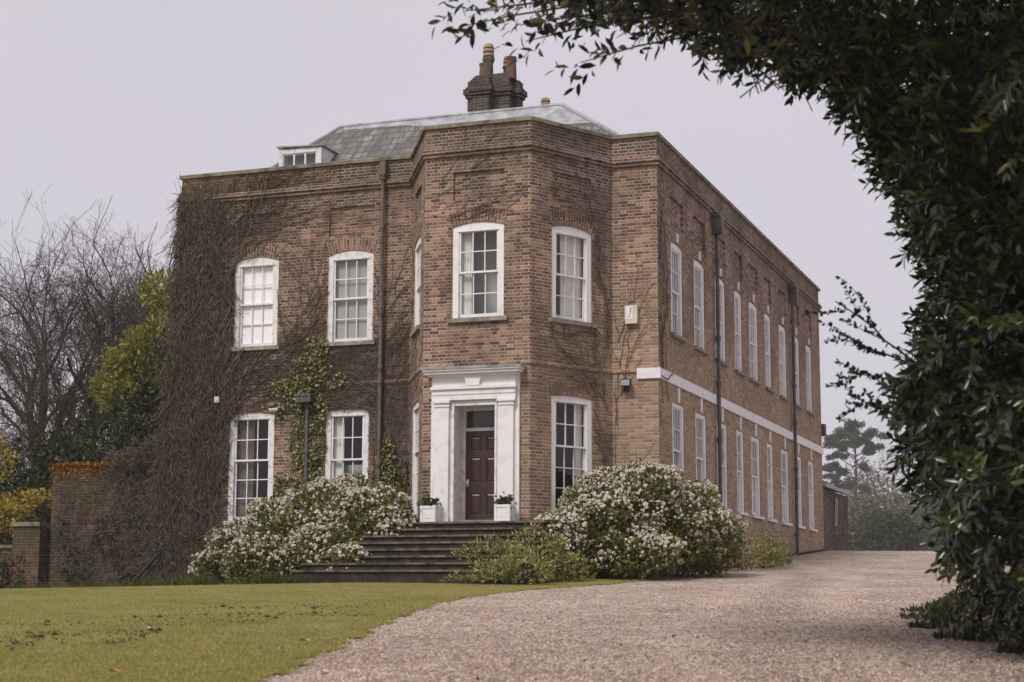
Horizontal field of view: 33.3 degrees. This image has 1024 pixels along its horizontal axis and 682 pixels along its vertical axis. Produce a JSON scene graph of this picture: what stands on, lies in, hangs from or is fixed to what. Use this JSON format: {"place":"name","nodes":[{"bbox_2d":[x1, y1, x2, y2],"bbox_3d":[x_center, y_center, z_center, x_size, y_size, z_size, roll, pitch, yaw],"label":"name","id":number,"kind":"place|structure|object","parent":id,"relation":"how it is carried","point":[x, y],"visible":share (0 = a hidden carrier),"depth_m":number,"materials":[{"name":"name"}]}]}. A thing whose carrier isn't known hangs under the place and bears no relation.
{"place":"outdoors","nodes":[
{"label":"outdoors","id":0,"kind":"place"},
{"bbox_2d":[0,574,683,681],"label":"lawn","id":1,"kind":"structure","parent":0,"point":[599,579],"depth_m":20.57,"materials":[{"name":"green plant"}]},
{"bbox_2d":[0,602,389,651],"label":"soil crumbs","id":2,"kind":"object","parent":1,"relation":"on","point":[54,632],"visible":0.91,"depth_m":18.18,"materials":[{"name":"brown soil"}]},
{"bbox_2d":[229,576,679,681],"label":"grass fringe","id":3,"kind":"object","parent":1,"relation":"on","point":[407,615],"depth_m":18.02,"materials":[{"name":"green plant"}]},
{"bbox_2d":[0,0,1007,542],"label":"sky","id":4,"kind":"structure","parent":0,"point":[122,99],"materials":[{"name":"grey"}]},
{"bbox_2d":[262,551,1023,681],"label":"gravel drive","id":5,"kind":"structure","parent":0,"point":[826,570],"depth_m":18.91,"materials":[{"name":"beige gravel"}]},
{"bbox_2d":[251,585,1023,681],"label":"gravel stones","id":6,"kind":"object","parent":5,"relation":"on","point":[719,659],"visible":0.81,"depth_m":14.87,"materials":[{"name":"beige gravel"}]},
{"bbox_2d":[347,603,1021,681],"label":"leaf litter","id":7,"kind":"object","parent":5,"relation":"on","point":[477,677],"visible":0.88,"depth_m":15.68,"materials":[{"name":"brown plant"}]},
{"bbox_2d":[568,549,827,577],"bbox_3d":[5.559,5.579,43.386,1.732,1.391,24.159,-4,-10,25],"label":"soil bed","id":8,"kind":"object","parent":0,"point":[799,553],"visible":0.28,"depth_m":49.80,"materials":[{"name":"brown soil"}]},
{"bbox_2d":[440,521,596,584],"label":"variegated shrub","id":9,"kind":"object","parent":8,"relation":"on","point":[550,574],"visible":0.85,"depth_m":32.80,"materials":[{"name":"green plant"}]},
{"bbox_2d":[557,557,792,578],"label":"edging weeds","id":10,"kind":"object","parent":8,"relation":"on","point":[723,566],"visible":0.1,"depth_m":39.88,"materials":[{"name":"green plant"}]},
{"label":"border soil","id":11,"kind":"structure","parent":0,"visible":0},
{"bbox_2d":[132,540,169,582],"bbox_3d":[-8.299,5.016,39.978,1.381,1.608,0.090,3,-9,-20],"label":"leaning pole","id":12,"kind":"object","parent":11,"relation":"on","point":[147,566],"visible":0.57,"depth_m":39.87,"materials":[{"name":"black plastic"}]},
{"bbox_2d":[4,567,309,588],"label":"border plants","id":13,"kind":"object","parent":11,"relation":"on","point":[270,578],"visible":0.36,"depth_m":34.79,"materials":[{"name":"green plant"}]},
{"bbox_2d":[168,484,268,581],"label":"dead twiggy shrub","id":14,"kind":"object","parent":11,"relation":"on","point":[215,529],"visible":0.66,"depth_m":36.32,"materials":[{"name":"brown plant"}]},
{"bbox_2d":[187,471,419,582],"bbox_3d":[-4.473,3.925,35.915,5.448,2.544,3.566,-3,-9,20],"label":"flowering bush","id":15,"kind":"object","parent":11,"relation":"on","point":[294,538],"visible":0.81,"depth_m":35.64,"materials":[{"name":"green plant"}]},
{"bbox_3d":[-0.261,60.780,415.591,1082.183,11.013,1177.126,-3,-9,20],"label":"ground","id":16,"kind":"structure","parent":0,"visible":0},
{"bbox_2d":[0,550,23,588],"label":"ivy","id":17,"kind":"object","parent":16,"relation":"on","point":[6,569],"visible":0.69,"depth_m":41.55,"materials":[{"name":"green plant"}]},
{"bbox_2d":[0,522,50,588],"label":"garden wall","id":18,"kind":"structure","parent":16,"relation":"on","point":[31,540],"depth_m":41.58,"materials":[{"name":"brick"}]},
{"bbox_2d":[0,428,51,544],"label":"yellow bush","id":19,"kind":"object","parent":16,"relation":"on","point":[5,503],"visible":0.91,"depth_m":42.82,"materials":[{"name":"yellow plant"}]},
{"bbox_2d":[0,298,137,539],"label":"bare tree","id":20,"kind":"object","parent":16,"relation":"on","point":[52,412],"visible":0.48,"depth_m":56.72,"materials":[{"name":"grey plant"}]},
{"bbox_2d":[0,394,159,544],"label":"dark evergreen shrub","id":21,"kind":"object","parent":16,"relation":"on","point":[13,484],"visible":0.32,"depth_m":50.34,"materials":[{"name":"green plant"}]},
{"bbox_2d":[0,184,161,518],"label":"bare tree","id":22,"kind":"object","parent":16,"relation":"on","point":[26,311],"visible":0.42,"depth_m":61.89,"materials":[{"name":"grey plant"}]},
{"bbox_2d":[0,311,161,544],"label":"brown scrub","id":23,"kind":"object","parent":16,"relation":"on","point":[40,416],"visible":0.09,"depth_m":52.04,"materials":[{"name":"brown plant"}]},
{"bbox_2d":[0,215,166,466],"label":"bare tree","id":24,"kind":"object","parent":16,"relation":"on","point":[2,282],"visible":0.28,"depth_m":65.93,"materials":[{"name":"brown plant"}]},
{"bbox_2d":[2,195,170,458],"bbox_3d":[-13.727,4.712,58.994,10.181,20.254,8.042,-3,-9,20],"label":"bare tree","id":25,"kind":"object","parent":16,"relation":"on","point":[92,317],"visible":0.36,"depth_m":59.81,"materials":[{"name":"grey plant"}]},
{"bbox_2d":[0,217,178,424],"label":"bare tree","id":26,"kind":"object","parent":16,"relation":"on","point":[101,279],"visible":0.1,"depth_m":65.69,"materials":[{"name":"brown plant"}]},
{"bbox_2d":[48,461,163,587],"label":"garden wall","id":27,"kind":"structure","parent":16,"relation":"on","point":[77,467],"depth_m":41.48,"materials":[{"name":"brick"}]},
{"bbox_2d":[40,421,204,586],"bbox_3d":[-9.251,3.957,40.777,4.760,4.141,0.833,-3,-9,20],"label":"wall creeper","id":28,"kind":"object","parent":27,"relation":"attached to","point":[134,461],"depth_m":41.03,"materials":[{"name":"brown plant"}]},
{"bbox_2d":[50,243,171,450],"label":"bare tree","id":29,"kind":"object","parent":16,"relation":"on","point":[119,299],"visible":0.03,"depth_m":68.73,"materials":[{"name":"brown plant"}]},
{"bbox_2d":[62,238,170,378],"bbox_3d":[-11.487,2.510,57.910,7.238,12.566,7.728,-6,-11,36],"label":"bare tree","id":30,"kind":"object","parent":16,"relation":"on","point":[146,310],"visible":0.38,"depth_m":57.56,"materials":[{"name":"brown plant"}]},
{"bbox_2d":[85,337,174,462],"bbox_3d":[-9.830,3.395,47.103,4.133,7.078,2.952,1,-9,-4],"label":"dark evergreen shrub","id":31,"kind":"object","parent":16,"relation":"on","point":[138,425],"visible":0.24,"depth_m":47.02,"materials":[{"name":"green plant"}]},
{"bbox_2d":[87,266,176,444],"bbox_3d":[-11.225,2.669,52.060,3.479,10.074,2.322,3,-9,-15],"label":"evergreen tree","id":32,"kind":"object","parent":16,"relation":"on","point":[135,356],"visible":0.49,"depth_m":52.22,"materials":[{"name":"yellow plant"}]},
{"bbox_2d":[290,520,555,584],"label":"stone steps","id":33,"kind":"structure","parent":16,"relation":"on","point":[414,554],"depth_m":33.59,"materials":[{"name":"grey stone"}]},
{"bbox_2d":[420,506,441,521],"bbox_3d":[-1.683,3.592,35.479,0.348,0.341,0.348,-3,-9,20],"label":"planter","id":34,"kind":"object","parent":33,"relation":"on","point":[430,513],"visible":0.95,"depth_m":35.34,"materials":[{"name":"white paint"}]},
{"bbox_2d":[416,494,441,505],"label":"potted geranium","id":35,"kind":"object","parent":34,"relation":"in","point":[428,502],"visible":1,"depth_m":35.46,"materials":[{"name":"green plant"}]},
{"bbox_2d":[494,504,515,520],"bbox_3d":[-0.143,3.513,34.919,0.348,0.341,0.348,-3,-9,20],"label":"planter","id":36,"kind":"object","parent":33,"relation":"on","point":[504,512],"visible":0.98,"depth_m":34.78,"materials":[{"name":"white paint"}]},
{"bbox_2d":[490,492,516,508],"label":"potted geranium","id":37,"kind":"object","parent":36,"relation":"in","point":[508,499],"visible":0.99,"depth_m":34.90,"materials":[{"name":"green plant"}]},
{"bbox_2d":[176,43,825,575],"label":"country house","id":38,"kind":"structure","parent":16,"relation":"on","point":[738,423],"depth_m":38.80,"materials":[{"name":"brick"}]},
{"bbox_2d":[214,397,220,402],"bbox_3d":[-6.893,1.392,40.290,0.120,0.140,0.250,-3,-9,20],"label":"sensor light","id":39,"kind":"object","parent":38,"relation":"attached to","point":[217,399],"visible":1,"depth_m":40.18,"materials":[{"name":"beige plastic"}]},
{"bbox_2d":[222,412,274,524],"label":"window","id":40,"kind":"structure","parent":38,"relation":"in","point":[253,452],"depth_m":40.07,"materials":[{"name":"white paint"}]},
{"bbox_2d":[228,257,279,351],"bbox_3d":[-6.037,-0.878,40.433,1.350,2.237,0.200,-3,-9,20],"label":"window","id":41,"kind":"structure","parent":38,"relation":"in","point":[257,286],"depth_m":40.51,"materials":[{"name":"white paint"}]},
{"bbox_2d":[131,160,410,584],"bbox_3d":[-5.655,0.987,39.742,6.979,10.647,0.531,-3,-9,20],"label":"bare creeper","id":42,"kind":"object","parent":38,"relation":"attached to","point":[186,408],"visible":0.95,"depth_m":40.24,"materials":[{"name":"brown plant"}]},
{"bbox_2d":[267,408,278,415],"bbox_3d":[-5.518,1.638,39.669,0.314,0.189,0.150,5,-10,-29],"label":"security camera","id":43,"kind":"object","parent":38,"relation":"attached to","point":[272,410],"visible":1,"depth_m":39.63,"materials":[{"name":"beige plastic"}]},
{"bbox_2d":[272,329,345,509],"bbox_3d":[-4.651,1.944,39.370,1.983,4.721,0.226,-3,-9,20],"label":"ivy","id":44,"kind":"object","parent":38,"relation":"attached to","point":[302,411],"visible":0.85,"depth_m":39.44,"materials":[{"name":"green plant"}]},
{"bbox_2d":[325,409,368,518],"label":"window","id":45,"kind":"structure","parent":38,"relation":"in","point":[347,442],"depth_m":39.28,"materials":[{"name":"white paint"}]},
{"bbox_2d":[322,250,375,346],"bbox_3d":[-3.727,-0.995,39.610,1.340,2.237,0.230,-3,-9,20],"label":"window","id":46,"kind":"structure","parent":38,"relation":"in","point":[350,273],"depth_m":39.69,"materials":[{"name":"white paint"}]},
{"bbox_2d":[370,437,408,509],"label":"ivy","id":47,"kind":"object","parent":38,"relation":"attached to","point":[388,478],"visible":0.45,"depth_m":38.52,"materials":[{"name":"green plant"}]},
{"bbox_2d":[403,444,411,517],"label":"ivy","id":48,"kind":"object","parent":38,"relation":"attached to","point":[409,477],"visible":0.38,"depth_m":38.10,"materials":[{"name":"green plant"}]},
{"bbox_2d":[410,237,420,337],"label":"window","id":49,"kind":"structure","parent":38,"relation":"in","point":[417,325],"depth_m":38.24,"materials":[{"name":"white paint"}]},
{"bbox_2d":[412,401,418,516],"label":"window","id":50,"kind":"structure","parent":38,"relation":"in","point":[416,407],"depth_m":37.68,"materials":[{"name":"white paint"}]},
{"bbox_2d":[447,222,507,322],"bbox_3d":[-0.605,-1.419,36.609,1.350,2.167,0.825,-3,-9,20],"label":"window","id":51,"kind":"structure","parent":38,"relation":"in","point":[478,247],"depth_m":36.54,"materials":[{"name":"white paint"}]},
{"bbox_2d":[465,431,494,519],"bbox_3d":[-0.608,2.840,36.052,0.800,1.900,0.070,-3,-9,20],"label":"door","id":52,"kind":"structure","parent":38,"relation":"in","point":[479,444],"depth_m":36.10,"materials":[{"name":"paint"}]},
{"bbox_2d":[408,126,671,517],"bbox_3d":[0.515,0.040,37.085,6.027,9.022,2.884,-1,-9,6],"label":"bay creeper","id":53,"kind":"object","parent":38,"relation":"attached to","point":[570,355],"visible":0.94,"depth_m":36.89,"materials":[{"name":"brown plant"}]},
{"bbox_2d":[551,396,591,513],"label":"window","id":54,"kind":"structure","parent":38,"relation":"in","point":[571,446],"depth_m":36.48,"materials":[{"name":"white paint"}]},
{"bbox_2d":[548,226,596,327],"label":"window","id":55,"kind":"structure","parent":38,"relation":"in","point":[571,246],"depth_m":36.87,"materials":[{"name":"white paint"}]},
{"bbox_2d":[620,379,631,391],"bbox_3d":[2.458,0.956,36.844,0.230,0.250,0.220,-3,-9,20],"label":"floodlight","id":56,"kind":"object","parent":38,"relation":"attached to","point":[626,384],"visible":1,"depth_m":36.77,"materials":[{"name":"black plastic"}]},
{"bbox_2d":[625,305,638,324],"bbox_3d":[2.589,-0.569,37.085,0.280,0.400,0.123,-3,-9,20],"label":"alarm box","id":57,"kind":"object","parent":38,"relation":"attached to","point":[631,314],"visible":1,"depth_m":37.03,"materials":[{"name":"beige plastic"}]},
{"bbox_2d":[672,402,685,501],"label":"window","id":58,"kind":"structure","parent":38,"relation":"in","point":[677,418],"depth_m":38.41,"materials":[{"name":"white paint"}]},
{"bbox_2d":[671,243,687,342],"bbox_3d":[3.405,-1.081,38.721,0.825,2.197,1.220,-3,-9,20],"label":"window","id":59,"kind":"structure","parent":38,"relation":"in","point":[676,259],"depth_m":38.88,"materials":[{"name":"white paint"}]},
{"bbox_2d":[695,412,705,499],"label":"window","id":60,"kind":"structure","parent":38,"relation":"in","point":[700,419],"depth_m":40.35,"materials":[{"name":"white paint"}]},
{"bbox_2d":[694,260,708,355],"bbox_3d":[4.125,-0.779,40.659,0.825,2.197,1.220,-3,-9,20],"label":"window","id":61,"kind":"structure","parent":38,"relation":"in","point":[698,269],"depth_m":40.83,"materials":[{"name":"white paint"}]},
{"bbox_2d":[715,278,729,367],"bbox_3d":[5.162,-0.496,42.548,0.194,2.172,1.240,-3,-9,20],"label":"window","id":62,"kind":"structure","parent":38,"relation":"in","point":[721,285],"depth_m":42.87,"materials":[{"name":"white paint"}]},
{"bbox_2d":[717,423,731,511],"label":"window","id":63,"kind":"structure","parent":38,"relation":"in","point":[723,427],"depth_m":42.34,"materials":[{"name":"white paint"}]},
{"bbox_2d":[734,291,745,376],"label":"window","id":64,"kind":"structure","parent":38,"relation":"in","point":[737,299],"depth_m":44.59,"materials":[{"name":"white paint"}]},
{"bbox_2d":[736,430,748,515],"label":"window","id":65,"kind":"structure","parent":38,"relation":"in","point":[740,477],"depth_m":44.04,"materials":[{"name":"white paint"}]},
{"bbox_2d":[738,436,764,519],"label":"window","id":66,"kind":"structure","parent":38,"relation":"in","point":[754,441],"depth_m":45.85,"materials":[{"name":"white paint"}]},
{"bbox_2d":[749,302,761,385],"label":"window","id":67,"kind":"structure","parent":38,"relation":"in","point":[752,309],"depth_m":46.40,"materials":[{"name":"white paint"}]},
{"bbox_2d":[752,314,774,393],"bbox_3d":[6.843,0.361,47.978,0.825,2.197,1.000,-3,-9,20],"label":"window","id":68,"kind":"structure","parent":38,"relation":"in","point":[767,321],"depth_m":48.06,"materials":[{"name":"white paint"}]},
{"bbox_2d":[754,443,777,522],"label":"window","id":69,"kind":"structure","parent":38,"relation":"in","point":[769,447],"depth_m":47.50,"materials":[{"name":"white paint"}]},
{"bbox_2d":[779,325,789,401],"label":"window","id":70,"kind":"structure","parent":38,"relation":"in","point":[782,356],"depth_m":50.06,"materials":[{"name":"white paint"}]},
{"bbox_2d":[781,449,792,525],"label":"window","id":71,"kind":"structure","parent":38,"relation":"in","point":[784,455],"depth_m":49.52,"materials":[{"name":"white paint"}]},
{"bbox_2d":[780,337,802,409],"bbox_3d":[8.266,0.958,51.809,0.825,2.197,1.220,-3,-9,20],"label":"window","id":72,"kind":"structure","parent":38,"relation":"in","point":[796,341],"depth_m":52.03,"materials":[{"name":"white paint"}]},
{"bbox_2d":[783,456,805,528],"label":"window","id":73,"kind":"structure","parent":38,"relation":"in","point":[798,458],"depth_m":51.48,"materials":[{"name":"white paint"}]},
{"bbox_2d":[806,346,815,416],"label":"window","id":74,"kind":"structure","parent":38,"relation":"in","point":[808,356],"depth_m":53.89,"materials":[{"name":"white paint"}]},
{"bbox_2d":[808,461,817,531],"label":"window","id":75,"kind":"structure","parent":38,"relation":"in","point":[810,465],"depth_m":53.33,"materials":[{"name":"white paint"}]},
{"bbox_2d":[534,457,750,579],"bbox_3d":[2.804,3.707,35.447,5.346,2.564,2.980,4,-10,-24],"label":"flowering bush","id":76,"kind":"object","parent":16,"relation":"on","point":[654,517],"visible":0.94,"depth_m":34.82,"materials":[{"name":"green plant"}]},
{"bbox_2d":[427,0,1023,629],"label":"laurel tree","id":77,"kind":"object","parent":16,"relation":"on","point":[943,130],"visible":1,"depth_m":13.77,"materials":[{"name":"green plant"}]},
{"bbox_2d":[802,276,921,425],"bbox_3d":[2.974,0.068,14.441,1.036,1.308,0.480,-1,-9,10],"label":"holly branch","id":78,"kind":"object","parent":77,"relation":"attached to","point":[868,349],"visible":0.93,"depth_m":14.41,"materials":[{"name":"green plant"}]},
{"bbox_2d":[723,526,794,569],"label":"shrub","id":79,"kind":"object","parent":16,"relation":"on","point":[774,558],"visible":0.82,"depth_m":40.17,"materials":[{"name":"green plant"}]},
{"bbox_2d":[823,482,853,550],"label":"lean to outbuilding","id":80,"kind":"structure","parent":16,"relation":"on","point":[836,524],"depth_m":57.12,"materials":[{"name":"brick"}]},
{"bbox_2d":[822,418,887,505],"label":"pine tree","id":81,"kind":"object","parent":16,"relation":"on","point":[838,435],"visible":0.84,"depth_m":339.12,"materials":[{"name":"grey plant"}]},
{"bbox_2d":[848,517,878,550],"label":"distant tree","id":82,"kind":"object","parent":16,"relation":"on","point":[854,533],"visible":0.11,"depth_m":204.28,"materials":[{"name":"green plant"}]},
{"bbox_2d":[839,414,900,505],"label":"bare tree","id":83,"kind":"object","parent":16,"relation":"on","point":[874,465],"visible":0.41,"depth_m":331.35,"materials":[{"name":"grey plant"}]},
{"bbox_2d":[845,448,904,508],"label":"distant tree","id":84,"kind":"object","parent":16,"relation":"on","point":[876,478],"visible":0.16,"depth_m":359.93,"materials":[{"name":"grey plant"}]},
{"bbox_2d":[841,487,909,520],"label":"distant tree","id":85,"kind":"object","parent":16,"relation":"on","point":[866,494],"visible":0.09,"depth_m":251.68,"materials":[{"name":"green plant"}]},
{"bbox_2d":[849,508,941,550],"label":"distant tree","id":86,"kind":"object","parent":16,"relation":"on","point":[889,533],"visible":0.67,"depth_m":199.26,"materials":[{"name":"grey plant"}]},
{"bbox_2d":[848,492,944,550],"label":"distant tree","id":87,"kind":"object","parent":16,"relation":"on","point":[862,508],"visible":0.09,"depth_m":243.57,"materials":[{"name":"green plant"}]},
{"bbox_2d":[857,502,943,550],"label":"distant tree","id":88,"kind":"object","parent":16,"relation":"on","point":[905,509],"visible":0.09,"depth_m":222.61,"materials":[{"name":"green plant"}]},
{"bbox_2d":[882,484,942,550],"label":"distant tree","id":89,"kind":"object","parent":16,"relation":"on","point":[896,490],"visible":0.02,"depth_m":287.74,"materials":[{"name":"green plant"}]},
{"bbox_2d":[899,584,1023,654],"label":"ground cover","id":90,"kind":"object","parent":16,"relation":"on","point":[947,609],"visible":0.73,"depth_m":17.52,"materials":[{"name":"green plant"}]}
]}

